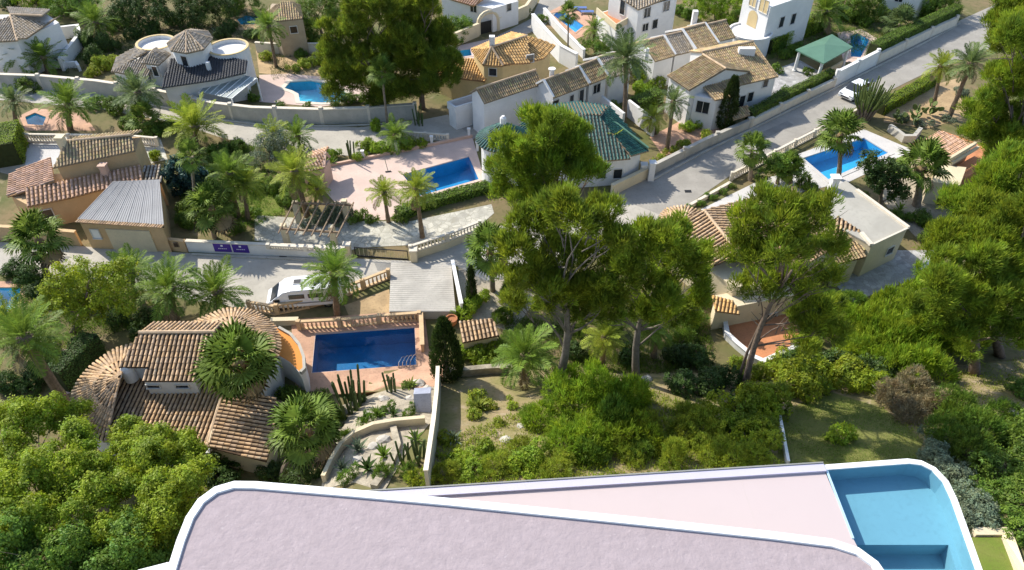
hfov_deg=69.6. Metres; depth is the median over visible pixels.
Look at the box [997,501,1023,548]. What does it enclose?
shrub
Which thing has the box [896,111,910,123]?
shrub
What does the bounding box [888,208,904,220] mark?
shrub
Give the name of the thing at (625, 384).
shrub
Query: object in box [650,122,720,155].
yard
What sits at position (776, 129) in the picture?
street patch
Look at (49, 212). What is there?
window
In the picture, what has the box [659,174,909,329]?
clay tiled villa
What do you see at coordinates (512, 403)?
shrub
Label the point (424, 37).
pine tree
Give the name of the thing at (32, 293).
shrub
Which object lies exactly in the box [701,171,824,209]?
terrace
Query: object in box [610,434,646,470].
shrub
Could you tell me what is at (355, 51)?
pine tree
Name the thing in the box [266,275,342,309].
camper van
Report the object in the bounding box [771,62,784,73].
shrub
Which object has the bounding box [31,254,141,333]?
leafy tree
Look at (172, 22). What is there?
shrub
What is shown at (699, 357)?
shrub
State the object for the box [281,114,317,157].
date palm
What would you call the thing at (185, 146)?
fan palm
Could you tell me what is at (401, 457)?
column cactus
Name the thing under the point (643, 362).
grass
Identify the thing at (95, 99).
shrub
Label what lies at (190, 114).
date palm
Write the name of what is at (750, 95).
window
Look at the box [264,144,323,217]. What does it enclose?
date palm
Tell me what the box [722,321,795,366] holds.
wall
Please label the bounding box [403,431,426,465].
column cactus
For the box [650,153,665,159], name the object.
shrub
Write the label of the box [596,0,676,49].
white building
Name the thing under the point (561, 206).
pine tree
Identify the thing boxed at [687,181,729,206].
wall
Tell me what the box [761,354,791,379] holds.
shrub
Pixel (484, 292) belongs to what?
shrub
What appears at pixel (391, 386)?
column cactus
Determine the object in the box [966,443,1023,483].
shrub
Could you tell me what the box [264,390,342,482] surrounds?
fan palm
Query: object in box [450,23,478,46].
garden wall
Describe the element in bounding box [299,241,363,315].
date palm
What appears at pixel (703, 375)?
shrub
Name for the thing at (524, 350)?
date palm
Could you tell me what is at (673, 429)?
shrub
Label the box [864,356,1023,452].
grass
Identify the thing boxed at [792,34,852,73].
gazebo
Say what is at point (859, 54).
swimming pool
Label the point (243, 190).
date palm
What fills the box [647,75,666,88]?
shrub
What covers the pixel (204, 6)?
leafy tree
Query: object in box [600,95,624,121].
white wall
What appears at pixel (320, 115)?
retaining wall
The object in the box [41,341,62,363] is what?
shrub
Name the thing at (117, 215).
garage
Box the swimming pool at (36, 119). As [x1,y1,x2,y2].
[22,111,48,126]
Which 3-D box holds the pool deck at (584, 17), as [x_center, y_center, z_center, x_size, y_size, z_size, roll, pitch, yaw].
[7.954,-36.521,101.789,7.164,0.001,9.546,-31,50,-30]
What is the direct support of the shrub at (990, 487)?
on the ground at (436, 106)
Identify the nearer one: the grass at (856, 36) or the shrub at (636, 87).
the shrub at (636, 87)
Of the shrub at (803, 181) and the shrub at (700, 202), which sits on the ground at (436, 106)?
the shrub at (700, 202)
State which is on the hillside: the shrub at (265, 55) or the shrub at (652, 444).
the shrub at (652, 444)
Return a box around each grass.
[9,273,180,357]
[54,5,320,79]
[179,142,304,230]
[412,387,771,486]
[504,313,718,373]
[767,8,936,59]
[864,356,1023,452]
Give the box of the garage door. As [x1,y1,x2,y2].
[105,229,157,251]
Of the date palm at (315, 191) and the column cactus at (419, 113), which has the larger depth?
the column cactus at (419, 113)
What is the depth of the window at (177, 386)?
48.78 m
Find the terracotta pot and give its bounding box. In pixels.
[446,314,457,326]
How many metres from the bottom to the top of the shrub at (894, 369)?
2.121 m
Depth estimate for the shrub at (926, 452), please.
41.56 m
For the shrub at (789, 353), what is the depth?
53.27 m
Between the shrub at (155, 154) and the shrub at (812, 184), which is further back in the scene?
the shrub at (155, 154)
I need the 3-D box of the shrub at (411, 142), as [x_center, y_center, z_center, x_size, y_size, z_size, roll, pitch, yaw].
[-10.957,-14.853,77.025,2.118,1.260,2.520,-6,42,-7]
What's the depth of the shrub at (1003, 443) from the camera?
42.91 m
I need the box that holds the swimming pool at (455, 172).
[398,154,481,195]
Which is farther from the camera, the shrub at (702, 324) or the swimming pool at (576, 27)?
the swimming pool at (576, 27)
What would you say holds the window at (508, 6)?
in the white house at (505, 10)
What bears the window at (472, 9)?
in the white house at (505, 10)
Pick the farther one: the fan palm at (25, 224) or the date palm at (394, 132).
the date palm at (394, 132)
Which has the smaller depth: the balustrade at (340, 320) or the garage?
the balustrade at (340, 320)
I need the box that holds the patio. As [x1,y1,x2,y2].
[729,314,797,357]
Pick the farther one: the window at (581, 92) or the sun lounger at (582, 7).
the sun lounger at (582, 7)
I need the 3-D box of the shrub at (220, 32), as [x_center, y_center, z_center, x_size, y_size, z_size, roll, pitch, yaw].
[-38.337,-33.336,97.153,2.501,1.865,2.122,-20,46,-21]
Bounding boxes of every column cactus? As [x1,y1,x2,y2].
[326,364,365,419]
[346,140,354,158]
[381,372,395,392]
[389,441,408,466]
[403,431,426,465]
[412,103,422,125]
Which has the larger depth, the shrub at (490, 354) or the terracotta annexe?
the terracotta annexe
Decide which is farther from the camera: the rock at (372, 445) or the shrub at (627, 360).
the shrub at (627, 360)
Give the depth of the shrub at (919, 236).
65.11 m
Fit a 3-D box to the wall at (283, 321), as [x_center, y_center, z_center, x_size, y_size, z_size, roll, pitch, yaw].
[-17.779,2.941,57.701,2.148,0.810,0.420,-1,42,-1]
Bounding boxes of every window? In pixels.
[40,208,56,218]
[89,229,102,239]
[145,384,161,389]
[150,66,160,76]
[174,384,190,389]
[180,55,189,66]
[289,25,298,33]
[470,5,476,12]
[488,67,496,76]
[506,3,511,11]
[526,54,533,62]
[552,98,559,103]
[569,94,574,102]
[578,88,584,101]
[592,82,600,94]
[596,170,606,179]
[612,168,622,179]
[618,0,625,15]
[642,22,648,31]
[643,6,651,18]
[651,18,658,29]
[662,0,670,12]
[695,100,710,114]
[739,94,746,106]
[746,91,754,102]
[748,0,756,8]
[757,0,769,14]
[761,80,768,87]
[777,15,785,28]
[789,12,796,25]
[884,245,895,256]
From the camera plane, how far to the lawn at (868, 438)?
44.73 m
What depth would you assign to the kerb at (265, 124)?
80.75 m
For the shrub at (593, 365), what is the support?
on the hillside
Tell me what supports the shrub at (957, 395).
on the hillside
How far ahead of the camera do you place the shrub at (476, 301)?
58.28 m
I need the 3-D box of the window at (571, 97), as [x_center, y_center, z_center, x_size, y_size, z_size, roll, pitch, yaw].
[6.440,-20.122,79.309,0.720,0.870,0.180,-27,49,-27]
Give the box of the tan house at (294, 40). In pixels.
[267,1,308,56]
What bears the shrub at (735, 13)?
on the ground at (436, 106)
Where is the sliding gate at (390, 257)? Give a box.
[354,247,408,259]
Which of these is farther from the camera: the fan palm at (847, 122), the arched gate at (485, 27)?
the arched gate at (485, 27)
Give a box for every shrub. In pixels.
[0,0,19,9]
[0,255,26,279]
[0,368,31,396]
[12,263,45,284]
[13,70,42,93]
[17,362,49,397]
[21,280,50,299]
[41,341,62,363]
[65,336,79,346]
[73,28,94,47]
[81,42,105,64]
[83,62,106,77]
[83,94,105,109]
[90,54,113,70]
[93,31,121,52]
[99,306,131,328]
[100,95,125,117]
[102,14,123,32]
[108,53,117,64]
[117,113,138,130]
[122,26,144,39]
[126,306,154,324]
[128,320,147,340]
[139,121,162,138]
[141,19,160,35]
[148,149,161,161]
[156,118,179,134]
[165,9,183,25]
[172,210,194,228]
[174,194,200,214]
[199,151,219,171]
[199,168,215,184]
[201,461,243,489]
[203,451,234,479]
[205,206,237,220]
[206,139,230,154]
[213,24,231,38]
[222,18,237,32]
[228,220,245,236]
[230,136,247,153]
[241,27,260,38]
[241,206,262,216]
[245,90,260,101]
[247,176,265,194]
[253,460,281,482]
[258,50,272,61]
[264,175,281,194]
[274,192,294,207]
[274,383,303,401]
[275,99,285,105]
[279,467,311,484]
[284,63,300,71]
[285,390,307,404]
[290,191,311,210]
[293,47,308,58]
[297,56,311,68]
[298,205,329,228]
[300,460,327,480]
[302,101,311,106]
[311,52,324,67]
[311,387,329,399]
[324,200,351,227]
[325,8,337,19]
[326,148,343,159]
[331,410,346,426]
[334,461,361,486]
[335,203,354,218]
[336,427,353,441]
[340,91,357,104]
[346,209,362,224]
[351,151,367,161]
[352,92,362,102]
[354,137,376,151]
[355,407,375,425]
[359,208,379,224]
[369,139,394,153]
[370,117,380,132]
[370,461,395,479]
[379,399,396,416]
[391,210,409,223]
[395,459,417,483]
[398,135,416,150]
[401,380,415,389]
[401,401,415,416]
[403,465,435,486]
[415,137,426,148]
[431,458,464,485]
[437,428,455,445]
[445,447,476,468]
[448,300,477,320]
[452,445,483,483]
[461,346,468,359]
[462,342,489,364]
[463,293,481,310]
[465,399,483,420]
[467,387,488,399]
[475,436,494,455]
[477,288,490,302]
[477,446,520,482]
[479,396,498,410]
[485,339,508,363]
[490,305,520,325]
[492,414,506,428]
[499,282,521,301]
[502,454,523,473]
[506,394,519,410]
[508,432,538,452]
[508,433,549,479]
[517,399,557,432]
[537,14,548,22]
[537,446,577,478]
[540,365,623,433]
[543,408,614,472]
[544,418,592,463]
[557,364,585,397]
[565,356,614,394]
[568,340,588,361]
[571,317,588,338]
[573,433,612,466]
[593,371,654,433]
[594,391,631,435]
[600,408,665,457]
[604,316,623,334]
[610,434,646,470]
[611,99,621,108]
[618,341,641,365]
[623,435,654,460]
[626,373,652,410]
[630,406,662,434]
[632,79,651,94]
[639,419,669,456]
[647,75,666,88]
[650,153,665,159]
[657,413,701,449]
[658,435,690,470]
[660,342,691,367]
[661,145,679,154]
[662,321,696,351]
[663,367,700,398]
[675,4,683,14]
[675,397,712,423]
[676,138,690,147]
[677,120,698,131]
[680,8,692,19]
[681,294,709,331]
[684,341,715,370]
[684,404,733,450]
[689,118,703,128]
[689,364,723,398]
[689,430,729,466]
[695,199,705,205]
[700,128,711,138]
[702,380,765,430]
[704,192,718,200]
[706,362,742,390]
[707,433,757,467]
[713,410,753,445]
[719,187,728,194]
[727,354,745,369]
[728,19,738,25]
[728,182,736,188]
[728,389,745,411]
[729,8,740,19]
[730,411,786,451]
[735,379,795,421]
[735,410,781,445]
[739,439,783,465]
[742,361,772,381]
[747,383,784,419]
[753,174,771,183]
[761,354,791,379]
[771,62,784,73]
[772,356,828,403]
[775,343,801,364]
[776,41,785,49]
[776,48,792,59]
[780,349,806,370]
[786,41,802,53]
[788,348,836,395]
[790,331,823,355]
[795,171,811,190]
[802,66,814,75]
[804,181,818,192]
[806,347,844,374]
[811,287,856,320]
[822,420,858,445]
[829,322,885,363]
[831,299,878,344]
[831,352,877,394]
[837,5,856,21]
[841,288,868,305]
[844,351,878,372]
[845,296,916,350]
[845,368,892,393]
[850,305,941,366]
[854,12,874,26]
[857,330,923,383]
[863,279,913,338]
[871,356,898,379]
[873,375,913,411]
[876,7,890,19]
[880,386,927,425]
[887,301,957,356]
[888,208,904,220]
[893,337,961,387]
[895,270,929,332]
[895,363,951,394]
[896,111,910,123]
[900,212,926,224]
[910,260,945,297]
[911,255,933,283]
[912,117,935,127]
[912,386,951,413]
[913,208,933,227]
[913,438,963,472]
[916,232,943,241]
[916,424,948,450]
[919,7,930,16]
[922,409,968,456]
[928,454,977,490]
[931,313,991,358]
[931,381,978,427]
[940,113,957,123]
[946,423,1005,474]
[948,403,1019,449]
[950,477,978,506]
[953,487,1006,529]
[954,85,969,97]
[959,500,991,536]
[964,474,1015,513]
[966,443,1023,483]
[984,396,1022,425]
[986,424,1023,450]
[995,470,1023,518]
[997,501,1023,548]
[1001,407,1023,433]
[1002,425,1023,467]
[1004,376,1023,400]
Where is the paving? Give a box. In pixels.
[837,250,926,301]
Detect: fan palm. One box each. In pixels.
[0,206,73,274]
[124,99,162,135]
[175,135,208,215]
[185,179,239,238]
[188,315,282,406]
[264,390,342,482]
[326,88,347,106]
[365,52,396,125]
[462,219,512,292]
[558,0,579,46]
[734,129,771,180]
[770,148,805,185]
[813,106,867,174]
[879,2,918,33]
[894,135,954,207]
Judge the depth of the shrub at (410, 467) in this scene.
40.22 m
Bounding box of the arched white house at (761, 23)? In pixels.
[730,0,813,56]
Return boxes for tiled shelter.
[459,318,498,352]
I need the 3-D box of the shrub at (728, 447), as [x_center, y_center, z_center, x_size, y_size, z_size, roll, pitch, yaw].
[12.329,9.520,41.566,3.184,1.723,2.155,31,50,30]
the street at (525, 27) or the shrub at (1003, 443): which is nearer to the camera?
the shrub at (1003, 443)
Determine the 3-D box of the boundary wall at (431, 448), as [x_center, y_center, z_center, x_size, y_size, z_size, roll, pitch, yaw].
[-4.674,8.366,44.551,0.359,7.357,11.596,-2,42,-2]
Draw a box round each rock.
[352,455,362,462]
[367,442,379,449]
[376,434,391,443]
[378,395,389,401]
[405,395,413,399]
[413,379,425,386]
[499,435,510,442]
[641,375,652,381]
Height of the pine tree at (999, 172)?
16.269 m
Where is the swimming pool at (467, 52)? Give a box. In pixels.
[458,47,473,57]
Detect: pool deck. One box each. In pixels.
[0,281,24,306]
[19,108,95,130]
[232,11,259,29]
[259,74,367,106]
[291,313,442,394]
[326,138,481,219]
[458,37,495,58]
[549,6,595,38]
[798,129,909,186]
[837,29,876,61]
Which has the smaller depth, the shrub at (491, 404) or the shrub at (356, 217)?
the shrub at (491, 404)
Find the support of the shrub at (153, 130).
on the ground at (436, 106)
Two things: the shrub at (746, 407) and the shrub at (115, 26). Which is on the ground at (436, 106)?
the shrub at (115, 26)
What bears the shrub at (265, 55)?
on the garden bed at (263, 67)
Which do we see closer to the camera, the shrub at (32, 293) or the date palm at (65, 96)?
the shrub at (32, 293)
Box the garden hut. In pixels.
[304,146,332,190]
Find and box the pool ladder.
[398,354,416,367]
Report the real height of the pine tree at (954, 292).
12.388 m
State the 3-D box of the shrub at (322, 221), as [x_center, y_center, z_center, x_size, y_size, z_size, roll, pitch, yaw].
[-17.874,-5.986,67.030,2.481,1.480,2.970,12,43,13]
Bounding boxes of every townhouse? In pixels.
[447,69,540,131]
[536,66,588,104]
[565,57,607,104]
[583,51,631,102]
[632,35,675,86]
[650,31,694,71]
[665,10,719,48]
[707,19,734,43]
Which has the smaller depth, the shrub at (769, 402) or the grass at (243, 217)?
the shrub at (769, 402)
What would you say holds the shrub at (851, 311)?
on the ground at (436, 106)
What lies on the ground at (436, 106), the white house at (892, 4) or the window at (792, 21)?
the white house at (892, 4)
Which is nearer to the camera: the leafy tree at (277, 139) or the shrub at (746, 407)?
the shrub at (746, 407)
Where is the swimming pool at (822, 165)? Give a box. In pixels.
[800,135,894,182]
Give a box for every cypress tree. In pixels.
[428,314,464,383]
[465,263,477,300]
[715,74,740,129]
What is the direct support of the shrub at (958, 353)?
on the ground at (436, 106)
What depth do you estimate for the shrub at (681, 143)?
76.79 m
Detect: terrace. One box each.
[26,137,66,165]
[142,137,166,162]
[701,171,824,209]
[912,131,983,160]
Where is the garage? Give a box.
[75,179,171,251]
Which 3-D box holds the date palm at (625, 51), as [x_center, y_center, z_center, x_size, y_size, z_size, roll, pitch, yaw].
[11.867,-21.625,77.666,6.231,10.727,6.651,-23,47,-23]
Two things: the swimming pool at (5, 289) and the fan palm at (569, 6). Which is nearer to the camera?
the swimming pool at (5, 289)
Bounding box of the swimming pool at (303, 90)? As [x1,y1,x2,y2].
[280,79,348,104]
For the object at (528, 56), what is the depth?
81.80 m
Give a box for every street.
[0,89,467,155]
[0,200,658,309]
[496,0,565,36]
[617,6,992,213]
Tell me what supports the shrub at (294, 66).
on the garden bed at (263, 67)
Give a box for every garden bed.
[256,46,331,75]
[883,171,952,240]
[884,78,965,128]
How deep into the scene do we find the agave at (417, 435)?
43.95 m
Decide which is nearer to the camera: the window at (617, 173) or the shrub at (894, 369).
the shrub at (894, 369)
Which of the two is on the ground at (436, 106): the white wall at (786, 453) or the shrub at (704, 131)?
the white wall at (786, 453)
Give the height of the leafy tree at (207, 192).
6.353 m
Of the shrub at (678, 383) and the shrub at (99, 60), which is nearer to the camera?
the shrub at (678, 383)
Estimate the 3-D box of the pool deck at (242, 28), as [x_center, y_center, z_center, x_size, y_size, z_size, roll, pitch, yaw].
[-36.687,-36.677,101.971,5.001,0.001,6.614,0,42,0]
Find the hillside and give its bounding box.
[406,359,1023,499]
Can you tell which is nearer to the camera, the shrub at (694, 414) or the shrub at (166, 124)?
the shrub at (694, 414)
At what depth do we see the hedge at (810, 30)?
95.21 m
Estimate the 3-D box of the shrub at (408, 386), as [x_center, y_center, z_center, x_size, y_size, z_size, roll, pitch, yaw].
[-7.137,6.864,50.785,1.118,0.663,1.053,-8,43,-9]
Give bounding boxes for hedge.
[0,119,29,167]
[47,330,107,392]
[394,179,489,218]
[630,86,663,109]
[743,67,835,120]
[767,14,825,54]
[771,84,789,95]
[864,3,963,55]
[876,72,936,115]
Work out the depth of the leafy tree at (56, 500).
39.83 m
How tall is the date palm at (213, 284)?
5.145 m
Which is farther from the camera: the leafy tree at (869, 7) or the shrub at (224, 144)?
the leafy tree at (869, 7)
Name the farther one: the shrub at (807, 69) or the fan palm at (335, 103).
the shrub at (807, 69)
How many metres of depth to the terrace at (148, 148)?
76.98 m
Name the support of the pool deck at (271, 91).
on the ground at (436, 106)
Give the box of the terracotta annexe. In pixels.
[911,130,983,204]
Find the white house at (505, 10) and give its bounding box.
[442,0,517,31]
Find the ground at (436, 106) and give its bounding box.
[0,0,1023,568]
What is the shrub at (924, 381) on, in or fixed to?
on the hillside
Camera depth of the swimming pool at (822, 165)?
77.27 m
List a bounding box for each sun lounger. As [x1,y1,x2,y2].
[574,6,586,9]
[578,8,593,13]
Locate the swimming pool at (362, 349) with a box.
[311,326,416,372]
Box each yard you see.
[0,132,31,173]
[344,289,389,314]
[458,267,534,330]
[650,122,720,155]
[772,60,817,94]
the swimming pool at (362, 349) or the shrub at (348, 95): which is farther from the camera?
the shrub at (348, 95)
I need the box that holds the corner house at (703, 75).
[664,40,778,129]
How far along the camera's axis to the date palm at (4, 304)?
52.51 m
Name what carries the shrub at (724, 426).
on the hillside
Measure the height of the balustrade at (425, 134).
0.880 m
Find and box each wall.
[0,73,417,124]
[0,225,82,245]
[29,138,153,145]
[47,61,81,71]
[58,24,82,70]
[167,237,187,252]
[184,239,341,257]
[254,41,323,53]
[270,317,298,325]
[321,415,425,482]
[330,134,472,166]
[370,425,400,488]
[417,232,475,257]
[419,312,423,351]
[423,366,440,485]
[448,364,510,378]
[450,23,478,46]
[451,260,462,310]
[499,0,536,21]
[531,13,578,67]
[543,8,585,58]
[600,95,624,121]
[610,166,648,195]
[627,100,655,136]
[655,117,751,173]
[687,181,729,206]
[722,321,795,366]
[750,76,836,127]
[779,415,789,463]
[834,48,881,86]
[876,14,959,64]
[887,124,922,142]
[969,527,1023,569]
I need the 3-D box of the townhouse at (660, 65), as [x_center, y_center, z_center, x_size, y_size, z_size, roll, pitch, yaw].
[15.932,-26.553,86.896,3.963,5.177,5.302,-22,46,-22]
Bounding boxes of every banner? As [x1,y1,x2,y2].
[212,243,231,251]
[231,244,249,252]
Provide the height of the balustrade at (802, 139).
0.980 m
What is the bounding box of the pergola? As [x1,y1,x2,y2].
[278,198,353,245]
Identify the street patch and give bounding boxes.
[375,263,390,270]
[761,121,792,137]
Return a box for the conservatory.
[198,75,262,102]
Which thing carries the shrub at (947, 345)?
on the ground at (436, 106)
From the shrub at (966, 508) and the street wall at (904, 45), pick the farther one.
the street wall at (904, 45)
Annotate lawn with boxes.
[247,193,284,216]
[777,392,922,464]
[971,537,1012,569]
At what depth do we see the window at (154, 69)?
82.82 m
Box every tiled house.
[70,307,309,473]
[475,100,648,187]
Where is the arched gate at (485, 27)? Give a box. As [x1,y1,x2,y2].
[476,10,499,35]
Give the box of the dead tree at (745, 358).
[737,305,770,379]
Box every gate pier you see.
[342,241,351,258]
[409,246,417,262]
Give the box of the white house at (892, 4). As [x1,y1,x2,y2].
[877,0,929,16]
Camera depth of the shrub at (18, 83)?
85.64 m
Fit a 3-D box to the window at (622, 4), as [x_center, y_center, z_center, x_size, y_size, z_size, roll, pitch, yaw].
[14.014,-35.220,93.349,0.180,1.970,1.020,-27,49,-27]
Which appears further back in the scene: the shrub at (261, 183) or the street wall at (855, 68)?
the street wall at (855, 68)
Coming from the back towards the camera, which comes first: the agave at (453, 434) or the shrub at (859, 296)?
the shrub at (859, 296)
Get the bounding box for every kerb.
[14,90,415,126]
[191,253,320,260]
[654,23,960,179]
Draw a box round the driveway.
[462,125,477,138]
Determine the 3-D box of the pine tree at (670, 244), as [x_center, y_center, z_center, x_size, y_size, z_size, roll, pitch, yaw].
[8.735,1.366,46.517,9.147,15.728,5.975,0,42,0]
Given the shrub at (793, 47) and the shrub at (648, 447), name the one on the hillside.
the shrub at (648, 447)
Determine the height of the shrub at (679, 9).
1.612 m
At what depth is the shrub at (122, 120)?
79.25 m
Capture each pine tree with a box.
[311,0,432,106]
[368,0,464,109]
[481,97,612,252]
[487,177,638,387]
[583,207,717,381]
[714,178,859,383]
[895,233,1023,376]
[911,182,1023,358]
[933,135,1023,237]
[951,2,1023,179]
[979,0,1023,57]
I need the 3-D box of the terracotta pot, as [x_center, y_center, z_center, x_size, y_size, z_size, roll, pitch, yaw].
[-4.726,2.849,57.571,0.960,0.720,0.960,0,42,0]
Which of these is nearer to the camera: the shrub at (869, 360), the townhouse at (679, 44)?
the shrub at (869, 360)
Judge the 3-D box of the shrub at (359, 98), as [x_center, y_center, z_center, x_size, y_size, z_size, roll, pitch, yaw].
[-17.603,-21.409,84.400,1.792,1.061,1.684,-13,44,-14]
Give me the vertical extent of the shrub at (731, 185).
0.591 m
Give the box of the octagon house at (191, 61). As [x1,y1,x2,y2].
[111,28,256,110]
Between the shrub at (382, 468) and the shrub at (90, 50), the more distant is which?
the shrub at (90, 50)
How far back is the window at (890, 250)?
62.23 m
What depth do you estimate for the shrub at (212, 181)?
71.67 m
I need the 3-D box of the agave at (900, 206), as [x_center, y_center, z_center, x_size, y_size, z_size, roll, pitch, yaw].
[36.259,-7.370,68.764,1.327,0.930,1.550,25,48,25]
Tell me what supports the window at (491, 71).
in the orange roofed house at (507, 55)
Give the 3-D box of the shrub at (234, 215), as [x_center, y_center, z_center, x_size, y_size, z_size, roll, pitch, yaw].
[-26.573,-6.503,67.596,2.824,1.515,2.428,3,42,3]
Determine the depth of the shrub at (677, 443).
41.13 m
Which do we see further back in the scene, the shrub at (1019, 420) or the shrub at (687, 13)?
the shrub at (687, 13)
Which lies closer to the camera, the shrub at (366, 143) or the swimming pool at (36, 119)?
the shrub at (366, 143)
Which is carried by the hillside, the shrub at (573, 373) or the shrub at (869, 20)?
the shrub at (573, 373)
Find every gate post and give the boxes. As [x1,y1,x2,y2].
[640,162,648,168]
[647,160,656,180]
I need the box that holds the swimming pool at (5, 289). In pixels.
[0,284,25,311]
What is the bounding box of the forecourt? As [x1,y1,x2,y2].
[255,204,493,249]
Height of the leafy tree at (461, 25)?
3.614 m
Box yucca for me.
[468,395,489,412]
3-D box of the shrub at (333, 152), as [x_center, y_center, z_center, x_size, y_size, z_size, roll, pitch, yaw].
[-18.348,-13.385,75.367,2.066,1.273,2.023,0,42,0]
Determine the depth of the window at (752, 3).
91.52 m
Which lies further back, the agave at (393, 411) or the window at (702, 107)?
the window at (702, 107)
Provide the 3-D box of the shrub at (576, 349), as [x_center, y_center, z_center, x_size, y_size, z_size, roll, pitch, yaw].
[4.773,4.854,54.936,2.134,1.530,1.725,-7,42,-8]
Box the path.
[321,387,434,488]
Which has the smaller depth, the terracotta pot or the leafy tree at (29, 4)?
the terracotta pot
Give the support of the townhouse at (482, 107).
on the ground at (436, 106)
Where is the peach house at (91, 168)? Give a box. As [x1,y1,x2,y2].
[6,129,168,225]
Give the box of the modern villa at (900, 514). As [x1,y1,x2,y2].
[139,458,982,569]
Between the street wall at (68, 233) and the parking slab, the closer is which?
the parking slab
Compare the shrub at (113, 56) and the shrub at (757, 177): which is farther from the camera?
the shrub at (113, 56)
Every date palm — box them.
[0,48,35,73]
[0,83,34,120]
[0,292,70,405]
[0,294,37,358]
[21,36,66,75]
[34,78,99,133]
[64,0,122,42]
[105,242,159,302]
[111,67,163,121]
[132,251,208,322]
[159,91,233,156]
[177,254,253,318]
[204,147,254,218]
[223,163,267,221]
[247,6,287,67]
[254,113,292,154]
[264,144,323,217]
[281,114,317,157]
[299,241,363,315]
[301,173,330,210]
[364,175,400,222]
[376,112,412,155]
[392,167,437,238]
[490,323,559,390]
[580,318,628,367]
[582,15,605,46]
[593,23,658,122]
[626,315,681,359]
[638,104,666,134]
[657,84,694,150]
[809,0,852,34]
[921,48,960,106]
[943,40,994,119]
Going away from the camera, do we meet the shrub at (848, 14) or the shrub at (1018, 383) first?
the shrub at (1018, 383)
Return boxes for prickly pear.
[893,109,907,123]
[907,104,928,122]
[921,98,944,114]
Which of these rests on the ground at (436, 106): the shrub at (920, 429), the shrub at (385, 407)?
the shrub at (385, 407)
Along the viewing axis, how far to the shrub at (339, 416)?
50.18 m
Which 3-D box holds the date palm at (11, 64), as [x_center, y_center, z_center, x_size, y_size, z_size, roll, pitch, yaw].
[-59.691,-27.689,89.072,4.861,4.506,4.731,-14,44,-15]
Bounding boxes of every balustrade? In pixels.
[22,132,160,145]
[245,268,390,314]
[265,243,344,252]
[295,310,420,330]
[401,130,448,140]
[408,219,481,253]
[729,125,826,180]
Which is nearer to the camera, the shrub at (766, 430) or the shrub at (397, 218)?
the shrub at (766, 430)
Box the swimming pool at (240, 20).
[234,14,258,25]
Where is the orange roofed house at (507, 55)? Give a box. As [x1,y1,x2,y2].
[439,31,554,98]
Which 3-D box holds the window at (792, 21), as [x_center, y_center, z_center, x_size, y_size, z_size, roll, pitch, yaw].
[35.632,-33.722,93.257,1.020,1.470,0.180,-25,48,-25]
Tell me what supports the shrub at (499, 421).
on the hillside
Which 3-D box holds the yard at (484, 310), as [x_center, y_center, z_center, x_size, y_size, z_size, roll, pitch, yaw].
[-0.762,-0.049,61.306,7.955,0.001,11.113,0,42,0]
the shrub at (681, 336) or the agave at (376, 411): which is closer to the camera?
the agave at (376, 411)
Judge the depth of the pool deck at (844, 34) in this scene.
97.74 m
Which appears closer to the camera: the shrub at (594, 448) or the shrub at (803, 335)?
the shrub at (594, 448)
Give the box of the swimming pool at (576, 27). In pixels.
[550,10,585,33]
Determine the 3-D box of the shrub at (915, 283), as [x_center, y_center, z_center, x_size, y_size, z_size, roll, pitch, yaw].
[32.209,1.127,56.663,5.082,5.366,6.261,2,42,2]
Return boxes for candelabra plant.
[853,75,895,121]
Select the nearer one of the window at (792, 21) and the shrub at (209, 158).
the shrub at (209, 158)
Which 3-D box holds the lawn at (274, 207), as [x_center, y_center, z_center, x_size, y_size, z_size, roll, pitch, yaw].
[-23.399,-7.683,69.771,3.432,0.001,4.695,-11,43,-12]
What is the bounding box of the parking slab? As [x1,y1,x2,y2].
[389,260,455,318]
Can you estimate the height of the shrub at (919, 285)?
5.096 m
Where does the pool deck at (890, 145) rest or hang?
on the ground at (436, 106)
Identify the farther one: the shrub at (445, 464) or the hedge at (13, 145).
the hedge at (13, 145)
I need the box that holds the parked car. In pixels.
[838,78,871,101]
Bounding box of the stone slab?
[414,387,431,411]
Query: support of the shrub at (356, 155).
on the ground at (436, 106)
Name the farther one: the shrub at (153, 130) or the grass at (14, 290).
the shrub at (153, 130)
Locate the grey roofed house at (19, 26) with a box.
[0,6,67,73]
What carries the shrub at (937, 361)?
on the hillside
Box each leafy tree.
[0,390,140,564]
[0,503,184,569]
[9,0,49,7]
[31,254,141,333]
[39,0,104,20]
[77,413,220,560]
[103,0,175,28]
[158,154,208,196]
[172,0,239,28]
[221,0,264,14]
[246,121,288,171]
[296,0,340,36]
[303,17,321,41]
[441,12,474,44]
[577,36,611,55]
[629,57,647,83]
[683,0,742,22]
[757,151,808,184]
[829,0,886,24]
[854,148,914,206]
[919,0,962,14]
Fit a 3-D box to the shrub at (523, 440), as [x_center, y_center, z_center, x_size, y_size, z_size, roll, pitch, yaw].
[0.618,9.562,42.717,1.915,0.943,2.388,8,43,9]
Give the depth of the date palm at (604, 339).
51.98 m
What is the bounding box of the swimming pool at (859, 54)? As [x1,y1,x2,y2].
[848,31,871,57]
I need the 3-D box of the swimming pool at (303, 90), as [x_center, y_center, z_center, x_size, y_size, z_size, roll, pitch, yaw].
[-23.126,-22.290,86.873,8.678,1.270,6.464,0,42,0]
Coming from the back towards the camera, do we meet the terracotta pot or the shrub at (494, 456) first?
the terracotta pot
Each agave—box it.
[329,156,337,163]
[333,456,350,474]
[344,436,368,453]
[353,454,376,474]
[368,405,385,417]
[374,443,391,461]
[386,405,398,416]
[399,377,417,389]
[404,427,424,443]
[440,429,462,444]
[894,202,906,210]

